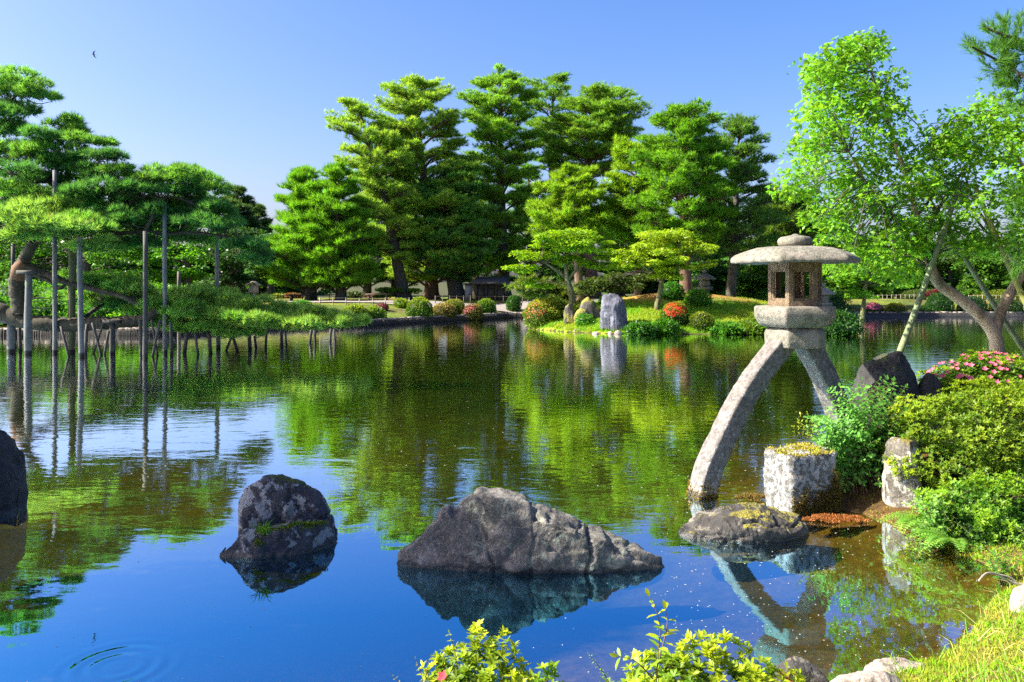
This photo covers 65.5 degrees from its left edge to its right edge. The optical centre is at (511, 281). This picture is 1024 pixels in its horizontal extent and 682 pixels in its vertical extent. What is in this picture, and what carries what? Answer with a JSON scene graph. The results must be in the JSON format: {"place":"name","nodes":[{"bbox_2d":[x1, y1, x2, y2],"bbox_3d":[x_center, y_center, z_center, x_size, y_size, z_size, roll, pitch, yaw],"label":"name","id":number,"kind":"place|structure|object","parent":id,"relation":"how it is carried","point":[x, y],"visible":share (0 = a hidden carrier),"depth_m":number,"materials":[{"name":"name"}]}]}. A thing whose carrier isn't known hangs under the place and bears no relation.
{"place":"outdoors","nodes":[
{"label":"outdoors","id":0,"kind":"place"},
{"bbox_2d":[289,299,597,311],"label":"path","id":1,"kind":"structure","parent":0,"point":[500,307],"depth_m":48.22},
{"bbox_2d":[0,317,1023,681],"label":"water","id":2,"kind":"structure","parent":0,"point":[370,433],"depth_m":7.64,"materials":[{"name":"liquid"}]},
{"bbox_2d":[0,320,14,352],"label":"support pole","id":3,"kind":"object","parent":2,"relation":"in","point":[10,339],"visible":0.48,"depth_m":23.91,"materials":[{"name":"grey wood"}]},
{"bbox_2d":[0,430,28,516],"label":"boulder","id":4,"kind":"object","parent":2,"relation":"in","point":[13,485],"visible":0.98,"depth_m":7.42,"materials":[{"name":"stone"}]},
{"bbox_2d":[16,270,40,353],"bbox_3d":[-14.254,1.408,23.500,0.565,3.467,0.308,0,0,0],"label":"support pole","id":5,"kind":"object","parent":2,"relation":"in","point":[28,312],"visible":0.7,"depth_m":23.41,"materials":[{"name":"grey wood"}]},
{"bbox_2d":[52,170,57,352],"bbox_3d":[-13.616,-0.084,23.738,0.139,6.448,0.142,0,0,0],"label":"support pole","id":6,"kind":"object","parent":2,"relation":"in","point":[54,301],"visible":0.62,"depth_m":23.69,"materials":[{"name":"grey wood"}]},
{"bbox_2d":[67,242,75,352],"bbox_3d":[-13.282,0.974,24.030,0.247,4.337,0.227,0,0,0],"label":"support pole","id":7,"kind":"object","parent":2,"relation":"in","point":[71,312],"visible":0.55,"depth_m":23.95,"materials":[{"name":"grey wood"}]},
{"bbox_2d":[77,237,83,356],"bbox_3d":[-12.247,0.940,22.635,0.213,4.403,0.166,0,0,0],"label":"support pole","id":8,"kind":"object","parent":2,"relation":"in","point":[80,303],"visible":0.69,"depth_m":22.58,"materials":[{"name":"grey wood"}]},
{"bbox_2d":[142,231,147,357],"bbox_3d":[-10.298,0.867,22.378,0.147,4.548,0.144,0,0,0],"label":"support pole","id":9,"kind":"object","parent":2,"relation":"in","point":[145,299],"visible":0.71,"depth_m":22.32,"materials":[{"name":"grey wood"}]},
{"bbox_2d":[162,203,166,352],"bbox_3d":[-10.340,0.396,23.735,0.150,5.488,0.141,0,0,0],"label":"support pole","id":10,"kind":"object","parent":2,"relation":"in","point":[164,251],"visible":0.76,"depth_m":23.69,"materials":[{"name":"grey wood"}]},
{"bbox_2d":[219,474,337,558],"bbox_3d":[-1.866,1.967,6.476,0.883,0.664,0.702,0,0,0],"label":"boulder","id":11,"kind":"object","parent":2,"relation":"in","point":[297,513],"visible":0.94,"depth_m":6.57,"materials":[{"name":"stone"}]},
{"bbox_2d":[396,487,664,574],"bbox_3d":[0.132,1.941,6.083,2.039,0.690,0.576,0,0,0],"label":"boulder","id":12,"kind":"object","parent":2,"relation":"in","point":[496,529],"visible":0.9,"depth_m":5.90,"materials":[{"name":"stone"}]},
{"bbox_2d":[678,502,808,542],"bbox_3d":[1.957,2.070,6.786,1.147,0.341,0.558,0,0,0],"label":"flat rock","id":13,"kind":"object","parent":2,"relation":"in","point":[746,522],"visible":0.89,"depth_m":6.62,"materials":[{"name":"stone"}]},
{"bbox_2d":[686,234,860,498],"bbox_3d":[2.781,1.004,8.443,2.178,3.022,1.312,0,0,0],"label":"stone lantern","id":14,"kind":"object","parent":2,"relation":"in","point":[794,319],"visible":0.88,"depth_m":8.21,"materials":[{"name":"stone"}]},
{"bbox_2d":[801,513,869,523],"bbox_3d":[2.894,2.122,7.124,0.617,0.062,0.260,0,0,0],"label":"needle mat","id":15,"kind":"object","parent":2,"relation":"on","point":[830,518],"visible":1,"depth_m":7.10,"materials":[{"name":"plant"}]},
{"bbox_2d":[0,282,1023,327],"bbox_3d":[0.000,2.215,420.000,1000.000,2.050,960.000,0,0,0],"label":"ground","id":16,"kind":"structure","parent":0,"point":[393,312],"depth_m":52.70,"materials":[{"name":"plant"}]},
{"bbox_2d":[32,295,67,316],"bbox_3d":[-19.036,1.280,32.946,2.256,1.704,2.116,0,0,0],"label":"bank shrub","id":17,"kind":"object","parent":16,"relation":"on","point":[43,305],"visible":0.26,"depth_m":32.39,"materials":[{"name":"green plant"}]},
{"bbox_2d":[0,229,154,288],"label":"broadleaf tree","id":18,"kind":"object","parent":16,"relation":"on","point":[5,266],"visible":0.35,"depth_m":45.61,"materials":[{"name":"green plant"}]},
{"bbox_2d":[57,199,142,275],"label":"broadleaf tree","id":19,"kind":"object","parent":16,"relation":"on","point":[116,263],"visible":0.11,"depth_m":66.15,"materials":[{"name":"green plant"}]},
{"bbox_2d":[118,238,214,286],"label":"broadleaf tree","id":20,"kind":"object","parent":16,"relation":"on","point":[189,275],"visible":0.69,"depth_m":46.63,"materials":[{"name":"green plant"}]},
{"bbox_2d":[0,63,372,340],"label":"pine tree","id":21,"kind":"object","parent":16,"relation":"on","point":[131,206],"visible":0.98,"depth_m":23.89,"materials":[{"name":"green plant"}]},
{"bbox_2d":[154,192,239,286],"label":"broadleaf tree","id":22,"kind":"object","parent":16,"relation":"on","point":[206,268],"visible":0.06,"depth_m":71.44,"materials":[{"name":"green plant"}]},
{"bbox_2d":[194,226,276,294],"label":"evergreen tree","id":23,"kind":"object","parent":16,"relation":"on","point":[237,277],"visible":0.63,"depth_m":49.57,"materials":[{"name":"green plant"}]},
{"bbox_2d":[204,184,269,262],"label":"conifer tree","id":24,"kind":"object","parent":16,"relation":"on","point":[244,204],"visible":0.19,"depth_m":83.64,"materials":[{"name":"green plant"}]},
{"bbox_2d":[212,248,304,294],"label":"broadleaf tree","id":25,"kind":"object","parent":16,"relation":"on","point":[278,289],"visible":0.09,"depth_m":69.32,"materials":[{"name":"green plant"}]},
{"bbox_2d":[250,203,274,232],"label":"conifer tree","id":26,"kind":"object","parent":16,"relation":"on","point":[260,212],"visible":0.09,"depth_m":87.52,"materials":[{"name":"green plant"}]},
{"bbox_2d":[250,163,377,300],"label":"pine tree","id":27,"kind":"object","parent":16,"relation":"on","point":[290,252],"visible":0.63,"depth_m":50.70,"materials":[{"name":"green plant"}]},
{"bbox_2d":[292,160,384,300],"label":"pine tree","id":28,"kind":"object","parent":16,"relation":"on","point":[349,250],"visible":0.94,"depth_m":50.00,"materials":[{"name":"green plant"}]},
{"bbox_2d":[358,218,393,296],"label":"pine tree","id":29,"kind":"object","parent":16,"relation":"on","point":[367,288],"visible":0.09,"depth_m":63.70,"materials":[{"name":"green plant"}]},
{"bbox_2d":[324,96,435,299],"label":"pine tree","id":30,"kind":"object","parent":16,"relation":"on","point":[366,160],"visible":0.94,"depth_m":52.34,"materials":[{"name":"green plant"}]},
{"bbox_2d":[372,287,422,297],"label":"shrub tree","id":31,"kind":"object","parent":16,"relation":"on","point":[386,290],"visible":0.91,"depth_m":52.62,"materials":[{"name":"green plant"}]},
{"bbox_2d":[405,296,432,317],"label":"clipped bush","id":32,"kind":"object","parent":16,"relation":"on","point":[418,306],"visible":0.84,"depth_m":41.82,"materials":[{"name":"green plant"}]},
{"bbox_2d":[366,73,487,299],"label":"pine tree","id":33,"kind":"object","parent":16,"relation":"on","point":[417,102],"visible":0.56,"depth_m":54.30,"materials":[{"name":"green plant"}]},
{"bbox_2d":[433,303,457,317],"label":"clipped bush","id":34,"kind":"object","parent":16,"relation":"on","point":[446,309],"visible":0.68,"depth_m":42.95,"materials":[{"name":"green plant"}]},
{"bbox_2d":[404,161,503,299],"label":"pine tree","id":35,"kind":"object","parent":16,"relation":"on","point":[478,224],"visible":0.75,"depth_m":53.54,"materials":[{"name":"green plant"}]},
{"bbox_2d":[462,303,483,319],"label":"azalea bush","id":36,"kind":"object","parent":16,"relation":"on","point":[474,311],"visible":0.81,"depth_m":43.92,"materials":[{"name":"pink plant"}]},
{"bbox_2d":[460,182,511,297],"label":"pine tree","id":37,"kind":"object","parent":16,"relation":"on","point":[485,270],"visible":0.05,"depth_m":61.43,"materials":[{"name":"green plant"}]},
{"bbox_2d":[472,277,509,299],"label":"wooden hut","id":38,"kind":"object","parent":16,"relation":"on","point":[489,287],"visible":0.88,"depth_m":52.59,"materials":[{"name":"grey wood"}]},
{"bbox_2d":[454,63,545,297],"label":"pine tree","id":39,"kind":"object","parent":16,"relation":"on","point":[498,131],"visible":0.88,"depth_m":57.72,"materials":[{"name":"green plant"}]},
{"bbox_2d":[0,311,1023,335],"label":"pond edging","id":40,"kind":"object","parent":16,"relation":"on","point":[131,331],"visible":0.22,"depth_m":42.09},
{"bbox_2d":[507,163,562,283],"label":"pine tree","id":41,"kind":"object","parent":16,"relation":"on","point":[546,273],"visible":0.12,"depth_m":63.46,"materials":[{"name":"green plant"}]},
{"bbox_2d":[522,71,575,294],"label":"pine tree","id":42,"kind":"object","parent":16,"relation":"on","point":[552,92],"visible":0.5,"depth_m":65.05,"materials":[{"name":"green plant"}]},
{"bbox_2d":[537,80,655,297],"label":"pine tree","id":43,"kind":"object","parent":16,"relation":"on","point":[603,109],"visible":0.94,"depth_m":58.80,"materials":[{"name":"green plant"}]},
{"bbox_2d":[596,191,651,295],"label":"pine tree","id":44,"kind":"object","parent":16,"relation":"on","point":[607,256],"visible":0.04,"depth_m":66.27,"materials":[{"name":"green plant"}]},
{"bbox_2d":[678,258,745,295],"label":"broadleaf tree","id":45,"kind":"object","parent":16,"relation":"on","point":[718,272],"visible":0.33,"depth_m":45.51,"materials":[{"name":"green plant"}]},
{"bbox_2d":[742,180,834,289],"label":"pine tree","id":46,"kind":"object","parent":16,"relation":"on","point":[789,228],"visible":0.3,"depth_m":44.78,"materials":[{"name":"green plant"}]},
{"bbox_2d":[807,286,854,312],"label":"shore shrub","id":47,"kind":"object","parent":16,"relation":"on","point":[838,301],"visible":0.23,"depth_m":48.01,"materials":[{"name":"green plant"}]},
{"bbox_2d":[805,222,856,298],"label":"broadleaf tree","id":48,"kind":"object","parent":16,"relation":"on","point":[832,285],"visible":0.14,"depth_m":49.48,"materials":[{"name":"green plant"}]},
{"bbox_2d":[879,260,934,297],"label":"broadleaf tree","id":49,"kind":"object","parent":16,"relation":"on","point":[895,290],"visible":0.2,"depth_m":57.29,"materials":[{"name":"green plant"}]},
{"bbox_2d":[924,292,954,311],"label":"clipped bush","id":50,"kind":"object","parent":16,"relation":"on","point":[937,302],"visible":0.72,"depth_m":48.45,"materials":[{"name":"green plant"}]},
{"bbox_2d":[910,248,977,292],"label":"broadleaf tree","id":51,"kind":"object","parent":16,"relation":"on","point":[943,265],"visible":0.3,"depth_m":59.38,"materials":[{"name":"green plant"}]},
{"bbox_2d":[950,256,1019,295],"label":"broadleaf tree","id":52,"kind":"object","parent":16,"relation":"on","point":[991,271],"visible":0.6,"depth_m":55.62,"materials":[{"name":"green plant"}]},
{"bbox_2d":[0,0,1023,281],"label":"sky","id":53,"kind":"structure","parent":0,"point":[241,90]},
{"bbox_2d":[527,293,767,333],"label":"grass","id":54,"kind":"structure","parent":0,"point":[645,296],"depth_m":34.77,"materials":[{"name":"plant"}]},
{"bbox_2d":[501,271,581,310],"bbox_3d":[1.416,0.579,38.371,3.908,2.159,3.553,0,0,0],"label":"pine tree","id":55,"kind":"object","parent":54,"relation":"on","point":[559,294],"visible":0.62,"depth_m":37.86,"materials":[{"name":"green plant"}]},
{"bbox_2d":[521,298,563,328],"bbox_3d":[1.377,1.463,36.044,1.983,1.422,2.008,0,0,0],"label":"azalea bush","id":56,"kind":"object","parent":54,"relation":"on","point":[536,314],"visible":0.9,"depth_m":35.47,"materials":[{"name":"green plant"}]},
{"bbox_2d":[501,227,616,308],"bbox_3d":[2.097,-0.428,35.786,5.282,4.014,2.960,0,0,0],"label":"pine tree","id":57,"kind":"object","parent":54,"relation":"on","point":[578,239],"visible":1,"depth_m":35.72,"materials":[{"name":"green plant"}]},
{"bbox_2d":[523,162,623,301],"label":"pine tree","id":58,"kind":"object","parent":54,"relation":"on","point":[572,198],"visible":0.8,"depth_m":42.03,"materials":[{"name":"green plant"}]},
{"bbox_2d":[600,293,627,330],"bbox_3d":[4.216,1.333,32.951,1.169,1.695,0.766,0,0,0],"label":"standing stone","id":59,"kind":"object","parent":54,"relation":"on","point":[613,313],"visible":0.94,"depth_m":32.70,"materials":[{"name":"stone"}]},
{"bbox_2d":[573,270,665,295],"bbox_3d":[5.192,0.263,38.445,4.649,1.656,2.360,0,0,0],"label":"broadleaf tree","id":60,"kind":"object","parent":54,"relation":"on","point":[605,284],"visible":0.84,"depth_m":38.17,"materials":[{"name":"green plant"}]},
{"bbox_2d":[597,133,677,295],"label":"pine tree","id":61,"kind":"object","parent":54,"relation":"on","point":[621,184],"visible":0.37,"depth_m":42.78,"materials":[{"name":"green plant"}]},
{"bbox_2d":[622,320,658,334],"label":"shore shrub","id":62,"kind":"object","parent":54,"relation":"on","point":[640,328],"visible":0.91,"depth_m":31.74,"materials":[{"name":"green plant"}]},
{"bbox_2d":[610,228,719,309],"bbox_3d":[6.593,-0.455,34.739,4.728,3.700,3.162,0,0,0],"label":"pine tree","id":63,"kind":"object","parent":54,"relation":"on","point":[628,258],"visible":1,"depth_m":34.25,"materials":[{"name":"green plant"}]},
{"bbox_2d":[653,315,680,334],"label":"shore shrub","id":64,"kind":"object","parent":54,"relation":"on","point":[666,326],"visible":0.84,"depth_m":32.04,"materials":[{"name":"green plant"}]},
{"bbox_2d":[662,281,685,300],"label":"clipped bush","id":65,"kind":"object","parent":54,"relation":"on","point":[673,290],"visible":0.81,"depth_m":36.19,"materials":[{"name":"green plant"}]},
{"bbox_2d":[660,301,690,325],"bbox_3d":[6.806,1.366,33.226,1.293,1.180,1.154,0,0,0],"label":"azalea bush","id":66,"kind":"object","parent":54,"relation":"on","point":[675,311],"visible":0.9,"depth_m":32.88,"materials":[{"name":"orange plant"}]},
{"bbox_2d":[615,96,745,292],"bbox_3d":[8.606,-3.953,39.210,5.884,9.916,5.964,0,0,-39],"label":"pine tree","id":67,"kind":"object","parent":54,"relation":"on","point":[682,169],"visible":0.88,"depth_m":38.20,"materials":[{"name":"green plant"}]},
{"bbox_2d":[682,287,713,306],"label":"clipped bush","id":68,"kind":"object","parent":54,"relation":"on","point":[698,297],"visible":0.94,"depth_m":35.14,"materials":[{"name":"green plant"}]},
{"bbox_2d":[687,310,714,330],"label":"clipped bush","id":69,"kind":"object","parent":54,"relation":"on","point":[701,320],"visible":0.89,"depth_m":32.47,"materials":[{"name":"green plant"}]},
{"bbox_2d":[692,269,715,292],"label":"stone lantern","id":70,"kind":"object","parent":54,"relation":"on","point":[704,278],"visible":0.57,"depth_m":42.75,"materials":[{"name":"stone"}]},
{"bbox_2d":[707,321,745,334],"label":"shore shrub","id":71,"kind":"object","parent":54,"relation":"on","point":[730,328],"visible":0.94,"depth_m":32.02,"materials":[{"name":"green plant"}]},
{"bbox_2d":[697,112,794,296],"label":"pine tree","id":72,"kind":"object","parent":54,"relation":"on","point":[739,127],"visible":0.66,"depth_m":40.83,"materials":[{"name":"green plant"}]},
{"bbox_2d":[738,318,766,334],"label":"shore shrub","id":73,"kind":"object","parent":54,"relation":"on","point":[753,326],"visible":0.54,"depth_m":32.04,"materials":[{"name":"green plant"}]},
{"bbox_2d":[736,264,808,300],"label":"broadleaf tree","id":74,"kind":"object","parent":54,"relation":"on","point":[758,276],"visible":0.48,"depth_m":43.62,"materials":[{"name":"green plant"}]},
{"bbox_2d":[822,307,866,336],"bbox_3d":[12.878,1.701,31.718,2.329,1.404,2.116,0,0,0],"label":"shore shrub","id":75,"kind":"object","parent":54,"relation":"on","point":[844,323],"visible":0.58,"depth_m":31.13,"materials":[{"name":"green plant"}]},
{"bbox_2d":[826,244,924,331],"bbox_3d":[15.256,0.458,33.587,4.528,4.091,2.343,0,0,0],"label":"maple tree","id":76,"kind":"object","parent":54,"relation":"on","point":[843,280],"visible":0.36,"depth_m":33.35,"materials":[{"name":"green plant"}]},
{"bbox_2d":[837,444,1023,681],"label":"bank ground","id":77,"kind":"structure","parent":0,"point":[864,504],"depth_m":6.66,"materials":[{"name":"soil"}]},
{"bbox_2d":[417,619,541,681],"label":"azalea bush","id":78,"kind":"object","parent":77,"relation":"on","point":[492,656],"visible":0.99,"depth_m":3.27,"materials":[{"name":"green plant"}]},
{"bbox_2d":[530,660,564,681],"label":"azalea bush","id":79,"kind":"object","parent":77,"relation":"on","point":[547,672],"visible":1,"depth_m":3.20,"materials":[{"name":"green plant"}]},
{"bbox_2d":[620,629,805,681],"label":"azalea bush","id":80,"kind":"object","parent":77,"relation":"on","point":[746,671],"visible":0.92,"depth_m":3.33,"materials":[{"name":"green plant"}]},
{"bbox_2d":[610,588,679,681],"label":"leafy plant","id":81,"kind":"object","parent":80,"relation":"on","point":[638,671],"visible":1,"depth_m":3.15,"materials":[{"name":"green plant"}]},
{"bbox_2d":[773,656,829,681],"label":"bank stone","id":82,"kind":"object","parent":77,"relation":"on","point":[810,672],"visible":0.7,"depth_m":4.11,"materials":[{"name":"stone"}]},
{"bbox_2d":[763,441,842,515],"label":"stone block","id":83,"kind":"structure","parent":77,"relation":"on","point":[801,479],"depth_m":7.36,"materials":[{"name":"stone"}]},
{"bbox_2d":[803,375,908,495],"bbox_3d":[3.383,1.596,7.755,1.241,1.413,0.768,0,0,0],"label":"leafy shrub","id":84,"kind":"object","parent":77,"relation":"on","point":[855,464],"visible":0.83,"depth_m":7.59,"materials":[{"name":"green plant"}]},
{"bbox_2d":[830,671,901,681],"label":"bank stone","id":85,"kind":"object","parent":77,"relation":"on","point":[870,676],"visible":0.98,"depth_m":3.91,"materials":[{"name":"stone"}]},
{"bbox_2d":[848,351,922,437],"bbox_3d":[4.424,1.471,9.205,0.945,1.344,0.815,0,0,0],"label":"tall rock","id":86,"kind":"object","parent":77,"relation":"on","point":[896,365],"visible":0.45,"depth_m":8.96,"materials":[{"name":"stone"}]},
{"bbox_2d":[897,182,962,352],"bbox_3d":[5.040,-0.181,9.597,1.084,2.092,0.078,0,0,-23],"label":"bamboo prop","id":87,"kind":"object","parent":86,"relation":"on","point":[915,310],"visible":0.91,"depth_m":9.54,"materials":[{"name":"wood"}]},
{"bbox_2d":[863,657,924,673],"bbox_3d":[2.154,2.152,4.319,0.505,0.182,0.258,0,0,0],"label":"bank stone","id":88,"kind":"object","parent":77,"relation":"on","point":[876,665],"visible":0.47,"depth_m":4.33,"materials":[{"name":"stone"}]},
{"bbox_2d":[766,26,1023,361],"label":"maple tree","id":89,"kind":"object","parent":77,"relation":"on","point":[953,143],"visible":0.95,"depth_m":9.70,"materials":[{"name":"green plant"}]},
{"bbox_2d":[930,203,1023,354],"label":"bamboo prop","id":90,"kind":"object","parent":89,"relation":"attached to","point":[994,305],"visible":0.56,"depth_m":10.44,"materials":[{"name":"wood"}]},
{"bbox_2d":[973,186,1023,305],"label":"bamboo prop","id":91,"kind":"object","parent":89,"relation":"attached to","point":[1018,287],"visible":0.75,"depth_m":9.45,"materials":[{"name":"wood"}]},
{"bbox_2d":[882,437,921,506],"bbox_3d":[3.599,1.846,7.362,0.305,0.807,0.433,0,0,0],"label":"upright stone","id":92,"kind":"object","parent":77,"relation":"on","point":[898,492],"visible":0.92,"depth_m":7.25,"materials":[{"name":"stone"}]},
{"bbox_2d":[883,513,961,555],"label":"weeds","id":93,"kind":"object","parent":77,"relation":"on","point":[916,544],"visible":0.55,"depth_m":6.32,"materials":[{"name":"green plant"}]},
{"bbox_2d":[877,511,936,532],"bbox_3d":[3.273,1.974,6.559,0.414,0.084,0.507,0,0,0],"label":"fern","id":94,"kind":"object","parent":93,"relation":"on","point":[906,520],"visible":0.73,"depth_m":6.51,"materials":[{"name":"green plant"}]},
{"bbox_2d":[840,448,1023,580],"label":"fallen needles","id":95,"kind":"object","parent":77,"relation":"on","point":[917,515],"visible":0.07,"depth_m":7.27,"materials":[{"name":"plant"}]},
{"bbox_2d":[918,372,951,444],"bbox_3d":[4.753,1.587,9.014,0.516,1.138,0.597,0,0,0],"label":"rock","id":96,"kind":"object","parent":77,"relation":"on","point":[929,383],"visible":0.2,"depth_m":8.88,"materials":[{"name":"stone"}]},
{"bbox_2d":[859,374,1023,493],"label":"azalea bush","id":97,"kind":"object","parent":77,"relation":"on","point":[969,445],"visible":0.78,"depth_m":7.26,"materials":[{"name":"green plant"}]},
{"bbox_2d":[906,486,976,552],"bbox_3d":[3.512,1.874,6.400,0.819,0.486,0.512,0,0,0],"label":"leafy shrub","id":98,"kind":"object","parent":77,"relation":"on","point":[938,509],"visible":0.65,"depth_m":6.33,"materials":[{"name":"green plant"}]},
{"bbox_2d":[906,526,967,551],"bbox_3d":[3.235,1.961,6.090,0.370,0.070,0.433,0,0,0],"label":"fern","id":99,"kind":"object","parent":98,"relation":"on","point":[936,537],"visible":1,"depth_m":6.06,"materials":[{"name":"green plant"}]},
{"bbox_2d":[875,529,1023,681],"bbox_3d":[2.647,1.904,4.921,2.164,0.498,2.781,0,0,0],"label":"grass","id":100,"kind":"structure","parent":77,"relation":"on","point":[934,658],"depth_m":4.24,"materials":[{"name":"green plant"}]},
{"bbox_2d":[899,469,1023,560],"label":"azalea bush","id":101,"kind":"object","parent":77,"relation":"on","point":[982,516],"visible":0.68,"depth_m":6.31,"materials":[{"name":"green plant"}]},
{"bbox_2d":[915,347,1023,428],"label":"azalea bush","id":102,"kind":"object","parent":77,"relation":"on","point":[1000,370],"visible":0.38,"depth_m":9.00,"materials":[{"name":"green plant"}]},
{"bbox_2d":[931,578,1023,681],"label":"dry grass","id":103,"kind":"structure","parent":77,"relation":"on","point":[988,646],"depth_m":4.31,"materials":[{"name":"green plant"}]},
{"bbox_2d":[952,461,1023,500],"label":"leafy shrub","id":104,"kind":"object","parent":77,"relation":"on","point":[1006,488],"visible":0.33,"depth_m":6.65,"materials":[{"name":"green plant"}]},
{"bbox_2d":[956,6,1023,280],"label":"pine tree","id":105,"kind":"object","parent":77,"relation":"on","point":[1005,44],"visible":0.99,"depth_m":8.91,"materials":[{"name":"green plant"}]},
{"bbox_2d":[974,519,1023,580],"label":"leafy shrub","id":106,"kind":"object","parent":77,"relation":"on","point":[1002,565],"visible":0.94,"depth_m":5.68,"materials":[{"name":"green plant"}]},
{"bbox_2d":[1009,584,1023,612],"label":"bank stone","id":107,"kind":"object","parent":77,"relation":"on","point":[1017,595],"visible":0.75,"depth_m":4.95,"materials":[{"name":"stone"}]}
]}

